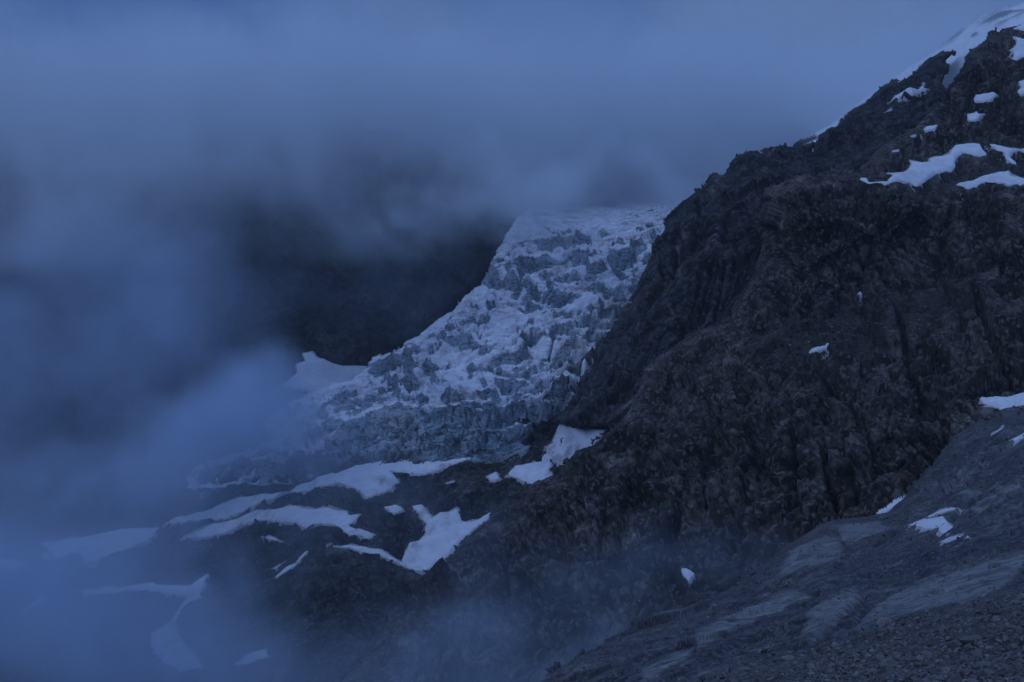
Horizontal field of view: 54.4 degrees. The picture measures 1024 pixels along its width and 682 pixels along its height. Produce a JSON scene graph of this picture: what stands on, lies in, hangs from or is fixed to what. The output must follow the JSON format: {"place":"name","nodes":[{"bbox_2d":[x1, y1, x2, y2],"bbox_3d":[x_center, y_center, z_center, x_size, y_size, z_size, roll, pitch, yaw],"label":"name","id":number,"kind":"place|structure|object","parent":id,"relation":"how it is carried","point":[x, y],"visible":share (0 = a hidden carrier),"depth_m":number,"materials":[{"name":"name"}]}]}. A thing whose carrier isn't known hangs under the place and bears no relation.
{"place":"outdoors","nodes":[
{"label":"outdoors","id":0,"kind":"place"},
{"bbox_2d":[0,71,518,476],"bbox_3d":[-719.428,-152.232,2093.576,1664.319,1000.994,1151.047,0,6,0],"label":"mountain wall","id":1,"kind":"structure","parent":0,"point":[192,273],"depth_m":1964.82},
{"bbox_2d":[281,351,366,392],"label":"snow patch","id":2,"kind":"object","parent":1,"relation":"on","point":[314,371],"visible":0.77,"depth_m":1670.31,"materials":[{"name":"white snow"}]},
{"bbox_2d":[0,418,608,681],"bbox_3d":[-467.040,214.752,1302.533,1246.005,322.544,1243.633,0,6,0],"label":"valley","id":3,"kind":"structure","parent":0,"point":[299,591],"depth_m":1049.05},
{"bbox_2d":[0,556,24,573],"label":"snow patch","id":4,"kind":"object","parent":3,"relation":"on","point":[9,565],"visible":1,"depth_m":1253.39,"materials":[{"name":"white snow"}]},
{"bbox_2d":[12,593,52,616],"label":"snow patch","id":5,"kind":"object","parent":3,"relation":"on","point":[45,597],"visible":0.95,"depth_m":1112.99,"materials":[{"name":"white snow"}]},
{"bbox_2d":[38,527,158,569],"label":"snow patch","id":6,"kind":"object","parent":3,"relation":"on","point":[93,549],"visible":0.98,"depth_m":1259.90,"materials":[{"name":"white snow"}]},
{"bbox_2d":[78,573,210,672],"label":"snow patch","id":7,"kind":"object","parent":3,"relation":"on","point":[169,647],"visible":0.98,"depth_m":958.04,"materials":[{"name":"white snow"}]},
{"bbox_2d":[192,482,232,498],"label":"snow patch","id":8,"kind":"object","parent":3,"relation":"on","point":[202,494],"visible":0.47,"depth_m":1241.03,"materials":[{"name":"white snow"}]},
{"bbox_2d":[162,491,287,528],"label":"snow patch","id":9,"kind":"object","parent":3,"relation":"on","point":[233,508],"visible":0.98,"depth_m":1168.69,"materials":[{"name":"white snow"}]},
{"bbox_2d":[235,648,269,667],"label":"snow patch","id":10,"kind":"object","parent":3,"relation":"on","point":[251,657],"visible":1,"depth_m":865.30,"materials":[{"name":"white snow"}]},
{"bbox_2d":[261,534,283,542],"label":"snow patch","id":11,"kind":"object","parent":3,"relation":"on","point":[270,537],"visible":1,"depth_m":1069.44,"materials":[{"name":"white snow"}]},
{"bbox_2d":[180,504,375,541],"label":"snow patch","id":12,"kind":"object","parent":3,"relation":"on","point":[303,517],"visible":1,"depth_m":1086.10,"materials":[{"name":"white snow"}]},
{"bbox_2d":[273,551,307,578],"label":"snow patch","id":13,"kind":"object","parent":3,"relation":"on","point":[291,566],"visible":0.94,"depth_m":989.43,"materials":[{"name":"white snow"}]},
{"bbox_2d":[0,429,606,681],"bbox_3d":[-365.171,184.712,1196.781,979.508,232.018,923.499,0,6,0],"label":"rubble","id":14,"kind":"object","parent":3,"relation":"on","point":[379,540],"visible":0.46,"depth_m":1049.46,"materials":[{"name":"stone"}]},
{"bbox_2d":[326,543,410,569],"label":"snow patch","id":15,"kind":"object","parent":3,"relation":"on","point":[365,549],"visible":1,"depth_m":988.05,"materials":[{"name":"white snow"}]},
{"bbox_2d":[288,457,471,499],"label":"snow patch","id":16,"kind":"object","parent":3,"relation":"on","point":[368,481],"visible":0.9,"depth_m":1145.17,"materials":[{"name":"white snow"}]},
{"bbox_2d":[384,505,404,514],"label":"snow patch","id":17,"kind":"object","parent":3,"relation":"on","point":[395,509],"visible":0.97,"depth_m":1064.76,"materials":[{"name":"white snow"}]},
{"bbox_2d":[401,504,490,575],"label":"snow patch","id":18,"kind":"object","parent":3,"relation":"on","point":[444,534],"visible":0.89,"depth_m":1010.56,"materials":[{"name":"white snow"}]},
{"bbox_2d":[486,471,501,483],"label":"snow patch","id":19,"kind":"object","parent":3,"relation":"on","point":[494,477],"visible":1,"depth_m":1114.53,"materials":[{"name":"white snow"}]},
{"bbox_2d":[504,424,605,485],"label":"snow patch","id":20,"kind":"object","parent":3,"relation":"on","point":[574,440],"visible":0.7,"depth_m":1090.64,"materials":[{"name":"white snow"}]},
{"bbox_2d":[185,189,688,494],"bbox_3d":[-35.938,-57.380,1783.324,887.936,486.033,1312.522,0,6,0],"label":"glacier","id":21,"kind":"object","parent":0,"point":[476,371],"visible":0.82,"depth_m":1346.04,"materials":[{"name":"white ice"}]},
{"bbox_2d":[0,0,1023,215],"label":"sky","id":22,"kind":"structure","parent":0,"point":[542,100],"materials":[{"name":"blue"}]},
{"bbox_2d":[337,25,1023,681],"bbox_3d":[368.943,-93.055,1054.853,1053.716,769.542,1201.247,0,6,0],"label":"mountain","id":23,"kind":"structure","parent":0,"point":[593,545],"depth_m":735.49,"materials":[{"name":"grey stone"}]},
{"bbox_2d":[679,568,694,586],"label":"snow patch","id":24,"kind":"object","parent":23,"relation":"on","point":[688,575],"visible":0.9,"depth_m":575.47,"materials":[{"name":"white snow"}]},
{"bbox_2d":[434,31,1022,627],"bbox_3d":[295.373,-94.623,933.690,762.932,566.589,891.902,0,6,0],"label":"rubble","id":25,"kind":"object","parent":23,"relation":"on","point":[862,345],"visible":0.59,"depth_m":825.62,"materials":[{"name":"stone"}]},
{"bbox_2d":[809,343,828,359],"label":"snow patch","id":26,"kind":"object","parent":23,"relation":"on","point":[819,350],"visible":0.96,"depth_m":760.13,"materials":[{"name":"white snow"}]},
{"bbox_2d":[857,292,862,306],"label":"snow patch","id":27,"kind":"object","parent":23,"relation":"on","point":[860,296],"visible":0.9,"depth_m":862.27,"materials":[{"name":"white snow"}]},
{"bbox_2d":[860,143,987,193],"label":"snow patch","id":28,"kind":"object","parent":23,"relation":"on","point":[916,173],"visible":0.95,"depth_m":999.52,"materials":[{"name":"white snow"}]},
{"bbox_2d":[920,125,937,141],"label":"snow patch","id":29,"kind":"object","parent":23,"relation":"on","point":[927,129],"visible":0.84,"depth_m":1119.80,"materials":[{"name":"white snow"}]},
{"bbox_2d":[963,111,985,126],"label":"snow patch","id":30,"kind":"object","parent":23,"relation":"on","point":[973,117],"visible":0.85,"depth_m":1129.58,"materials":[{"name":"white snow"}]},
{"bbox_2d":[974,92,997,106],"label":"snow patch","id":31,"kind":"object","parent":23,"relation":"on","point":[985,97],"visible":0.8,"depth_m":1169.86,"materials":[{"name":"white snow"}]},
{"bbox_2d":[952,170,1023,201],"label":"snow patch","id":32,"kind":"object","parent":23,"relation":"on","point":[1008,178],"visible":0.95,"depth_m":967.12,"materials":[{"name":"white snow"}]},
{"bbox_2d":[984,144,1023,165],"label":"snow patch","id":33,"kind":"object","parent":23,"relation":"on","point":[1008,152],"visible":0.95,"depth_m":1035.17,"materials":[{"name":"white snow"}]},
{"bbox_2d":[1008,36,1023,68],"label":"snow patch","id":34,"kind":"object","parent":23,"relation":"on","point":[1017,50],"visible":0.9,"depth_m":1276.04,"materials":[{"name":"white snow"}]},
{"bbox_2d":[1013,24,1023,30],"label":"snow patch","id":35,"kind":"object","parent":23,"relation":"on","point":[1021,27],"visible":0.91,"depth_m":1352.54,"materials":[{"name":"white snow"}]},
{"bbox_2d":[1017,80,1023,95],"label":"snow patch","id":36,"kind":"object","parent":23,"relation":"on","point":[1020,91],"visible":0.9,"depth_m":1166.31,"materials":[{"name":"white snow"}]},
{"bbox_2d":[554,50,956,429],"bbox_3d":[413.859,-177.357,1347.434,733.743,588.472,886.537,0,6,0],"label":"cliff","id":37,"kind":"structure","parent":0,"point":[699,270],"depth_m":1170.21,"materials":[{"name":"grey stone"}]},
{"bbox_2d":[553,358,593,392],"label":"snow patch","id":38,"kind":"object","parent":37,"relation":"on","point":[574,378],"visible":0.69,"depth_m":1248.93,"materials":[{"name":"white snow"}]},
{"bbox_2d":[887,82,929,103],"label":"snow patch","id":39,"kind":"object","parent":37,"relation":"on","point":[912,91],"visible":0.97,"depth_m":1374.77,"materials":[{"name":"white snow"}]},
{"bbox_2d":[540,405,1023,681],"bbox_3d":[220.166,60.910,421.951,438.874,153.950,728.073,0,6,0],"label":"slope","id":40,"kind":"structure","parent":0,"point":[857,590],"depth_m":253.88,"materials":[{"name":"grey stone"}]},
{"bbox_2d":[698,675,706,681],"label":"boulder","id":41,"kind":"object","parent":40,"relation":"on","point":[702,678],"visible":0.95,"depth_m":148.04,"materials":[{"name":"stone"}]},
{"bbox_2d":[743,667,751,671],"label":"boulder","id":42,"kind":"object","parent":40,"relation":"on","point":[746,669],"visible":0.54,"depth_m":148.21,"materials":[{"name":"stone"}]},
{"bbox_2d":[760,649,771,652],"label":"boulder","id":43,"kind":"object","parent":40,"relation":"on","point":[763,650],"visible":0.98,"depth_m":167.10,"materials":[{"name":"stone"}]},
{"bbox_2d":[544,405,1023,681],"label":"rubble","id":44,"kind":"object","parent":40,"relation":"on","point":[849,575],"visible":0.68,"depth_m":333.56,"materials":[{"name":"stone"}]},
{"bbox_2d":[781,655,794,660],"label":"boulder","id":45,"kind":"object","parent":40,"relation":"on","point":[786,657],"visible":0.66,"depth_m":150.12,"materials":[{"name":"stone"}]},
{"bbox_2d":[807,663,814,668],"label":"boulder","id":46,"kind":"object","parent":40,"relation":"on","point":[810,665],"visible":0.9,"depth_m":126.47,"materials":[{"name":"stone"}]},
{"bbox_2d":[814,646,825,652],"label":"boulder","id":47,"kind":"object","parent":40,"relation":"on","point":[819,649],"visible":0.68,"depth_m":148.10,"materials":[{"name":"stone"}]},
{"bbox_2d":[831,641,839,647],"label":"boulder","id":48,"kind":"object","parent":40,"relation":"on","point":[834,644],"visible":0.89,"depth_m":147.82,"materials":[{"name":"stone"}]},
{"bbox_2d":[680,581,1023,681],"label":"scree","id":49,"kind":"structure","parent":40,"relation":"on","point":[860,659],"depth_m":117.56,"materials":[{"name":"gravel"}]},
{"bbox_2d":[874,653,884,658],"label":"boulder","id":50,"kind":"object","parent":40,"relation":"on","point":[878,656],"visible":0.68,"depth_m":115.04,"materials":[{"name":"stone"}]},
{"bbox_2d":[877,617,891,625],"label":"boulder","id":51,"kind":"object","parent":40,"relation":"on","point":[881,621],"visible":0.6,"depth_m":155.23,"materials":[{"name":"stone"}]},
{"bbox_2d":[878,658,898,669],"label":"boulder","id":52,"kind":"object","parent":40,"relation":"on","point":[884,663],"visible":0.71,"depth_m":106.63,"materials":[{"name":"stone"}]},
{"bbox_2d":[876,495,905,513],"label":"snow patch","id":53,"kind":"object","parent":40,"relation":"on","point":[890,506],"visible":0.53,"depth_m":543.67,"materials":[{"name":"white snow"}]},
{"bbox_2d":[891,652,900,656],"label":"boulder","id":54,"kind":"object","parent":40,"relation":"on","point":[894,654],"visible":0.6,"depth_m":113.89,"materials":[{"name":"stone"}]},
{"bbox_2d":[906,670,917,675],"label":"boulder","id":55,"kind":"object","parent":40,"relation":"on","point":[909,672],"visible":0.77,"depth_m":96.00,"materials":[{"name":"stone"}]},
{"bbox_2d":[914,662,923,666],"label":"boulder","id":56,"kind":"object","parent":40,"relation":"on","point":[917,664],"visible":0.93,"depth_m":100.37,"materials":[{"name":"stone"}]},
{"bbox_2d":[915,654,922,660],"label":"boulder","id":57,"kind":"object","parent":40,"relation":"on","point":[919,657],"visible":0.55,"depth_m":105.67,"materials":[{"name":"stone"}]},
{"bbox_2d":[925,651,933,658],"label":"boulder","id":58,"kind":"object","parent":40,"relation":"on","point":[929,655],"visible":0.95,"depth_m":105.07,"materials":[{"name":"stone"}]},
{"bbox_2d":[904,507,966,536],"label":"snow patch","id":59,"kind":"object","parent":40,"relation":"on","point":[927,524],"visible":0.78,"depth_m":357.63,"materials":[{"name":"white snow"}]},
{"bbox_2d":[946,643,956,648],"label":"boulder","id":60,"kind":"object","parent":40,"relation":"on","point":[951,645],"visible":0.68,"depth_m":105.99,"materials":[{"name":"stone"}]},
{"bbox_2d":[940,532,971,545],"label":"snow patch","id":61,"kind":"object","parent":40,"relation":"on","point":[946,540],"visible":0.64,"depth_m":297.29,"materials":[{"name":"white snow"}]},
{"bbox_2d":[964,644,971,649],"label":"boulder","id":62,"kind":"object","parent":40,"relation":"on","point":[967,646],"visible":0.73,"depth_m":99.62,"materials":[{"name":"stone"}]},
{"bbox_2d":[964,669,972,673],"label":"boulder","id":63,"kind":"object","parent":40,"relation":"on","point":[969,671],"visible":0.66,"depth_m":84.62,"materials":[{"name":"stone"}]},
{"bbox_2d":[959,634,981,644],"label":"boulder","id":64,"kind":"object","parent":40,"relation":"on","point":[965,640],"visible":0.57,"depth_m":103.61,"materials":[{"name":"stone"}]},
{"bbox_2d":[966,678,978,681],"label":"boulder","id":65,"kind":"object","parent":40,"relation":"on","point":[971,680],"visible":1,"depth_m":79.98,"materials":[{"name":"stone"}]},
{"bbox_2d":[970,650,982,656],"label":"boulder","id":66,"kind":"object","parent":40,"relation":"on","point":[975,653],"visible":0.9,"depth_m":92.98,"materials":[{"name":"stone"}]},
{"bbox_2d":[974,661,989,667],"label":"boulder","id":67,"kind":"object","parent":40,"relation":"on","point":[983,664],"visible":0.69,"depth_m":86.43,"materials":[{"name":"stone"}]},
{"bbox_2d":[985,669,994,675],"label":"boulder","id":68,"kind":"object","parent":40,"relation":"on","point":[988,672],"visible":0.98,"depth_m":82.38,"materials":[{"name":"stone"}]},
{"bbox_2d":[991,615,1000,622],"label":"boulder","id":69,"kind":"object","parent":40,"relation":"on","point":[995,619],"visible":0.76,"depth_m":113.54,"materials":[{"name":"stone"}]},
{"bbox_2d":[990,610,1001,616],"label":"boulder","id":70,"kind":"object","parent":40,"relation":"on","point":[993,613],"visible":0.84,"depth_m":117.58,"materials":[{"name":"stone"}]},
{"bbox_2d":[991,425,1003,435],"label":"snow patch","id":71,"kind":"object","parent":40,"relation":"on","point":[998,430],"visible":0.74,"depth_m":569.29,"materials":[{"name":"white snow"}]},
{"bbox_2d":[978,393,1023,409],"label":"snow patch","id":72,"kind":"object","parent":40,"relation":"on","point":[1000,403],"visible":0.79,"depth_m":632.77,"materials":[{"name":"white snow"}]},
{"bbox_2d":[1006,643,1018,651],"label":"boulder","id":73,"kind":"object","parent":40,"relation":"on","point":[1013,646],"visible":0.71,"depth_m":89.56,"materials":[{"name":"stone"}]},
{"bbox_2d":[1009,433,1023,445],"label":"snow patch","id":74,"kind":"object","parent":40,"relation":"on","point":[1015,440],"visible":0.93,"depth_m":502.42,"materials":[{"name":"white snow"}]},
{"bbox_2d":[1011,600,1021,603],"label":"boulder","id":75,"kind":"object","parent":40,"relation":"on","point":[1015,601],"visible":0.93,"depth_m":122.24,"materials":[{"name":"stone"}]},
{"bbox_2d":[1017,593,1023,598],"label":"boulder","id":76,"kind":"object","parent":40,"relation":"on","point":[1020,595],"visible":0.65,"depth_m":126.72,"materials":[{"name":"stone"}]},
{"bbox_2d":[796,2,1023,151],"bbox_3d":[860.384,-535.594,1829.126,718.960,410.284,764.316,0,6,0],"label":"snow slope","id":77,"kind":"structure","parent":0,"point":[963,40],"depth_m":1812.76,"materials":[{"name":"white snow"}]}
]}

